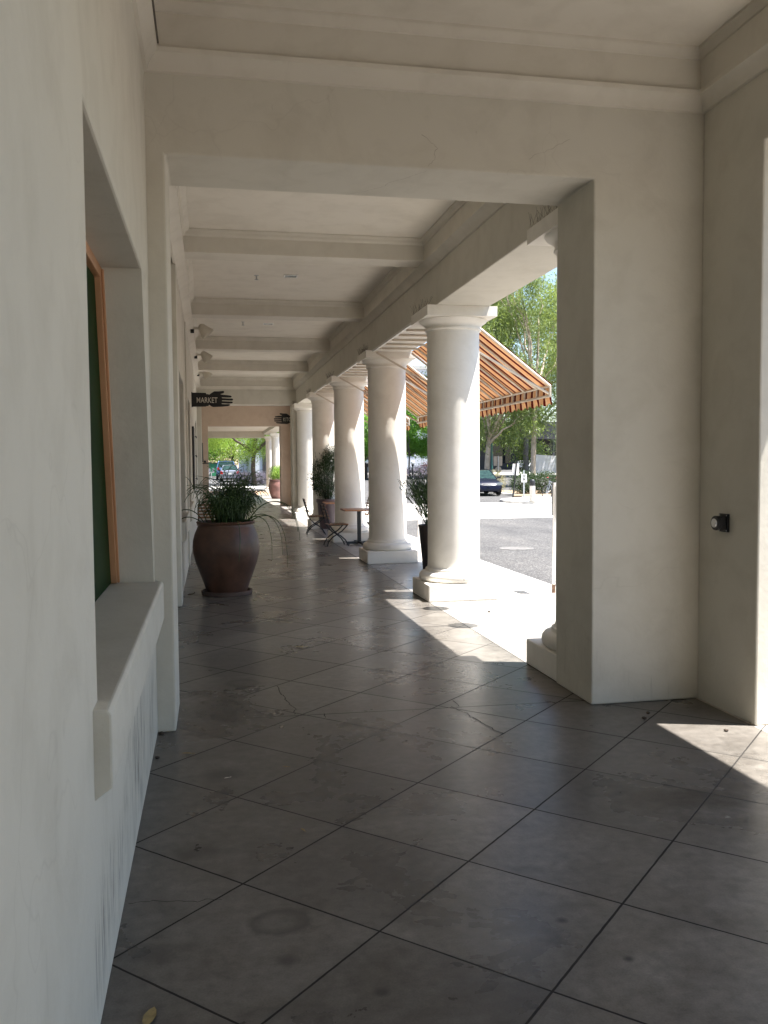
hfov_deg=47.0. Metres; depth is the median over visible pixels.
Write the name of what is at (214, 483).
road
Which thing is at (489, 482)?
parked sedan
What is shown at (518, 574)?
kerb
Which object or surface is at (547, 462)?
white banner
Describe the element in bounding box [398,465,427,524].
pencil shrub
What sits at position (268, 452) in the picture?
round column
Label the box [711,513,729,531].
alarm device
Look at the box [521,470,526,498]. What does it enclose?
parking sign
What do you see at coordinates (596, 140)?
partition wall
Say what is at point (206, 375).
wall lamp
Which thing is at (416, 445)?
tree
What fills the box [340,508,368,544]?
cafe table
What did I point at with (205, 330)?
wall lamp
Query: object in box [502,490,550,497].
planting bed
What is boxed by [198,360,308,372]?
cross beam
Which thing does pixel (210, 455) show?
tree
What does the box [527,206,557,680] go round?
round column
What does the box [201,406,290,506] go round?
partition wall
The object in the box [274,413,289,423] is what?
hand sign
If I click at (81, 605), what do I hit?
arcade wall
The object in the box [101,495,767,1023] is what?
pavement
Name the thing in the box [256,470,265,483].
lavender bush
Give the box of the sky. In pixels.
[216,268,556,457]
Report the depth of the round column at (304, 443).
28.21 m
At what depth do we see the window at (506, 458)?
129.47 m
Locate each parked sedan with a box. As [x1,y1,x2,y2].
[218,465,241,480]
[480,469,502,494]
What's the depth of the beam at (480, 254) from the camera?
10.17 m
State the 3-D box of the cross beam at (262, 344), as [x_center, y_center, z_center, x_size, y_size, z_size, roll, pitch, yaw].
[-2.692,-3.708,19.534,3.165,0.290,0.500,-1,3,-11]
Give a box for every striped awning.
[314,383,409,430]
[336,361,426,427]
[372,322,551,416]
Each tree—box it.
[208,432,278,484]
[208,440,231,462]
[210,439,248,471]
[364,414,406,479]
[406,407,426,468]
[406,427,426,462]
[420,296,533,466]
[479,293,556,468]
[482,270,556,475]
[496,271,556,475]
[545,419,555,458]
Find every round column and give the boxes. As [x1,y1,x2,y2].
[264,436,271,491]
[270,433,279,468]
[292,401,312,518]
[306,388,334,528]
[326,371,368,542]
[357,343,417,563]
[410,297,496,601]
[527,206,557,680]
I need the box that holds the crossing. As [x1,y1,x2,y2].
[365,502,552,520]
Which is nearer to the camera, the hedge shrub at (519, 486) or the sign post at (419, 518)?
the sign post at (419, 518)
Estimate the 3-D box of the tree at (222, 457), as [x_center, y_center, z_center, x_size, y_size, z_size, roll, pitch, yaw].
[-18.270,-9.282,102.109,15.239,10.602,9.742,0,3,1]
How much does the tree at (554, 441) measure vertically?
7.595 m
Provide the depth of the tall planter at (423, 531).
14.19 m
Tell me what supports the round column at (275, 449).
on the pavement at (481, 811)
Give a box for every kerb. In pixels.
[365,520,555,588]
[500,492,551,503]
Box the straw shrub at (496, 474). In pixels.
[488,469,507,493]
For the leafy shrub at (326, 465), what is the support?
in the plum planter at (330, 508)
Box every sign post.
[418,507,420,543]
[552,482,555,592]
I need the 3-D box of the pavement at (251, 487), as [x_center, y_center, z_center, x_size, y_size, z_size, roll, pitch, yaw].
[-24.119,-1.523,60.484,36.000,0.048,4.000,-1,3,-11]
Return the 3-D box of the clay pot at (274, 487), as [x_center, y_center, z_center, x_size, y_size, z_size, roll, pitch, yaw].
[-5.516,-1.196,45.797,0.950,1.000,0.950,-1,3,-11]
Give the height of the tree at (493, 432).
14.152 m
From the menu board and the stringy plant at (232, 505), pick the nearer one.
the stringy plant at (232, 505)
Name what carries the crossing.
on the road at (496, 534)
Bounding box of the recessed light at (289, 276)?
[283,274,297,277]
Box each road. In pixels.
[209,472,265,490]
[259,469,555,585]
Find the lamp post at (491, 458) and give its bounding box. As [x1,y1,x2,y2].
[491,443,492,472]
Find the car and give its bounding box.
[365,460,367,479]
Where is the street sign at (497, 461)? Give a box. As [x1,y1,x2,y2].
[494,456,501,479]
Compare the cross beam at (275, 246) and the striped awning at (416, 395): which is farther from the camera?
the striped awning at (416, 395)
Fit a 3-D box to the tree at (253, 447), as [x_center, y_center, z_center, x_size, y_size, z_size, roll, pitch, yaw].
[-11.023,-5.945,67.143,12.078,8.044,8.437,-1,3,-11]
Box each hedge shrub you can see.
[508,469,537,493]
[527,469,555,493]
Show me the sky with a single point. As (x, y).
(415, 362)
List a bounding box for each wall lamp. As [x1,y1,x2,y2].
[190,324,213,338]
[194,351,212,362]
[197,372,211,379]
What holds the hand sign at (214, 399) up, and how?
attached to the arcade wall at (81, 605)
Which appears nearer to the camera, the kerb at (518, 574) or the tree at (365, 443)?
the kerb at (518, 574)
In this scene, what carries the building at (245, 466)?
on the road at (496, 534)
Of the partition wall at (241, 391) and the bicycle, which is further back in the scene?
the bicycle
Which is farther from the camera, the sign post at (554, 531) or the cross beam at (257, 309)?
the cross beam at (257, 309)
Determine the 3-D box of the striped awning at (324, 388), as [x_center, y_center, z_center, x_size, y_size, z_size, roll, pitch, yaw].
[-0.632,-2.558,22.113,1.869,1.160,3.539,-1,3,-11]
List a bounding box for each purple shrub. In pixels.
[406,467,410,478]
[408,465,426,478]
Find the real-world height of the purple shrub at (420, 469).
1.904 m
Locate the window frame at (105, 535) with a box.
[86,241,119,601]
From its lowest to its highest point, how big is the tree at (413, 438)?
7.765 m
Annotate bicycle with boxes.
[542,477,552,499]
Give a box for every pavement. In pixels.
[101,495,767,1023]
[210,486,264,488]
[411,472,529,474]
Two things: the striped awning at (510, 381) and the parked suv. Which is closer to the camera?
the striped awning at (510, 381)
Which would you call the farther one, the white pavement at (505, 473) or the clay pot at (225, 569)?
the white pavement at (505, 473)
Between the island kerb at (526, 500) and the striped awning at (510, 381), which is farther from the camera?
the island kerb at (526, 500)
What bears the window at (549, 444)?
in the shopfront building at (506, 458)
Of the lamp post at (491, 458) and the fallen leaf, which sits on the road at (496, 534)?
the lamp post at (491, 458)
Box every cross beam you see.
[183,228,423,267]
[191,297,363,321]
[195,336,329,352]
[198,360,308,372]
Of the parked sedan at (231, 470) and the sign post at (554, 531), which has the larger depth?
the parked sedan at (231, 470)
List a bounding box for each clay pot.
[192,519,259,596]
[268,479,279,498]
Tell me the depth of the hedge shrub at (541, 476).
49.14 m
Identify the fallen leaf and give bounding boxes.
[142,1007,155,1023]
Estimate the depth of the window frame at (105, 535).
5.02 m
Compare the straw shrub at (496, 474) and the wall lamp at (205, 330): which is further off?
the straw shrub at (496, 474)
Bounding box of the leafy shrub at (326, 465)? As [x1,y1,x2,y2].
[307,445,334,498]
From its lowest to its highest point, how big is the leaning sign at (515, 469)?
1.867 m
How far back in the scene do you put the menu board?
19.66 m
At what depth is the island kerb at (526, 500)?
41.04 m
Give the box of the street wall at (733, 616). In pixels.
[698,0,767,724]
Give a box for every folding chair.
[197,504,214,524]
[302,498,325,534]
[320,504,348,546]
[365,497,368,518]
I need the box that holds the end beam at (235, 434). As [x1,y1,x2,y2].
[208,431,263,437]
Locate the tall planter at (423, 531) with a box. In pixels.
[418,524,427,568]
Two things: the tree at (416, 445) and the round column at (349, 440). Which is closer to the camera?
the round column at (349, 440)
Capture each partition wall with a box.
[144,0,704,731]
[196,377,297,519]
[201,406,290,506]
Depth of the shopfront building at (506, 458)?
129.62 m
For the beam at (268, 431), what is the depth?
51.00 m
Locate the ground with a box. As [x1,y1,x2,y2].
[209,458,269,494]
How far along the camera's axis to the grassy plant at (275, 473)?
45.53 m
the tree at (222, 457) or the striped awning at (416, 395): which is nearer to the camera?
the striped awning at (416, 395)
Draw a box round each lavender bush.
[234,469,250,482]
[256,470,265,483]
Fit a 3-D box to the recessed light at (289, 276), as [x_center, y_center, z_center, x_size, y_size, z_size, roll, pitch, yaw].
[-1.382,-3.489,13.068,0.210,0.011,0.210,-1,3,-11]
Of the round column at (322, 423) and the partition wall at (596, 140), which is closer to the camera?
the partition wall at (596, 140)
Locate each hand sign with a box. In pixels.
[191,391,232,406]
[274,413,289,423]
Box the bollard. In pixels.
[530,479,534,500]
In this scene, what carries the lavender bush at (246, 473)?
on the road at (214, 483)
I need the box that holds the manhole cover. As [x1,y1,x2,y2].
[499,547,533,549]
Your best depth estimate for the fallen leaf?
2.75 m
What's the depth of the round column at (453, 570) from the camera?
11.14 m
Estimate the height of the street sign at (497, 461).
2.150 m
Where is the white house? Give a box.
[247,435,269,475]
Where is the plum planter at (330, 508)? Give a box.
[316,499,334,528]
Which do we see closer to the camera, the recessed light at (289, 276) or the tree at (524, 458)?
the recessed light at (289, 276)
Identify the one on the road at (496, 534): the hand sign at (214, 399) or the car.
the car
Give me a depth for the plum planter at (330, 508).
23.71 m
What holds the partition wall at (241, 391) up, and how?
on the pavement at (481, 811)
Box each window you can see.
[490,443,510,462]
[548,443,555,455]
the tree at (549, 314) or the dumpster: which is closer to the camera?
the tree at (549, 314)
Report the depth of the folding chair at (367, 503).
22.69 m
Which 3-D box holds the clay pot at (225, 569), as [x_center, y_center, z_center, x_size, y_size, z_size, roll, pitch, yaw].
[-2.112,0.609,11.842,0.888,0.985,0.888,-1,3,-11]
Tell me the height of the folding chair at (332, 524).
0.897 m
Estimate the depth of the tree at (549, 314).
61.48 m
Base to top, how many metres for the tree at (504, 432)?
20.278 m
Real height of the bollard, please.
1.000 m
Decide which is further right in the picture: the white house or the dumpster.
the white house
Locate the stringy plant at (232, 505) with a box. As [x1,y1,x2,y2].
[182,464,299,566]
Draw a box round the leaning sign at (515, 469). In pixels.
[512,461,518,497]
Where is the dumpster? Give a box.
[209,463,217,475]
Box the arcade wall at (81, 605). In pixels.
[0,0,201,1023]
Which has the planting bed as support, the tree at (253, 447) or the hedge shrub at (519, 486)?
the hedge shrub at (519, 486)
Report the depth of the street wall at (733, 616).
5.88 m
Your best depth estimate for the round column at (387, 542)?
15.42 m
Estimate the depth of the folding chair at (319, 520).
21.81 m
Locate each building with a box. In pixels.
[238,439,367,471]
[480,422,555,468]
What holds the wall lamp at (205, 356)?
attached to the arcade wall at (81, 605)
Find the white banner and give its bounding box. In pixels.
[536,455,555,473]
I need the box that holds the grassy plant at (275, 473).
[268,465,279,478]
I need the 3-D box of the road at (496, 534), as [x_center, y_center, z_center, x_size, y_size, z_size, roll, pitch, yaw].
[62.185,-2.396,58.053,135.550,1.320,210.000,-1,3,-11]
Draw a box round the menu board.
[192,426,197,488]
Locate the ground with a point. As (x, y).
(262, 493)
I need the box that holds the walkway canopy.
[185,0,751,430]
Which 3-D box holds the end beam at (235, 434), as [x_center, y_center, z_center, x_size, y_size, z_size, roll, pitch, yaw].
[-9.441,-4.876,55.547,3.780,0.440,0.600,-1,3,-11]
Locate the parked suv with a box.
[214,461,233,479]
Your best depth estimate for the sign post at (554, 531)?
11.70 m

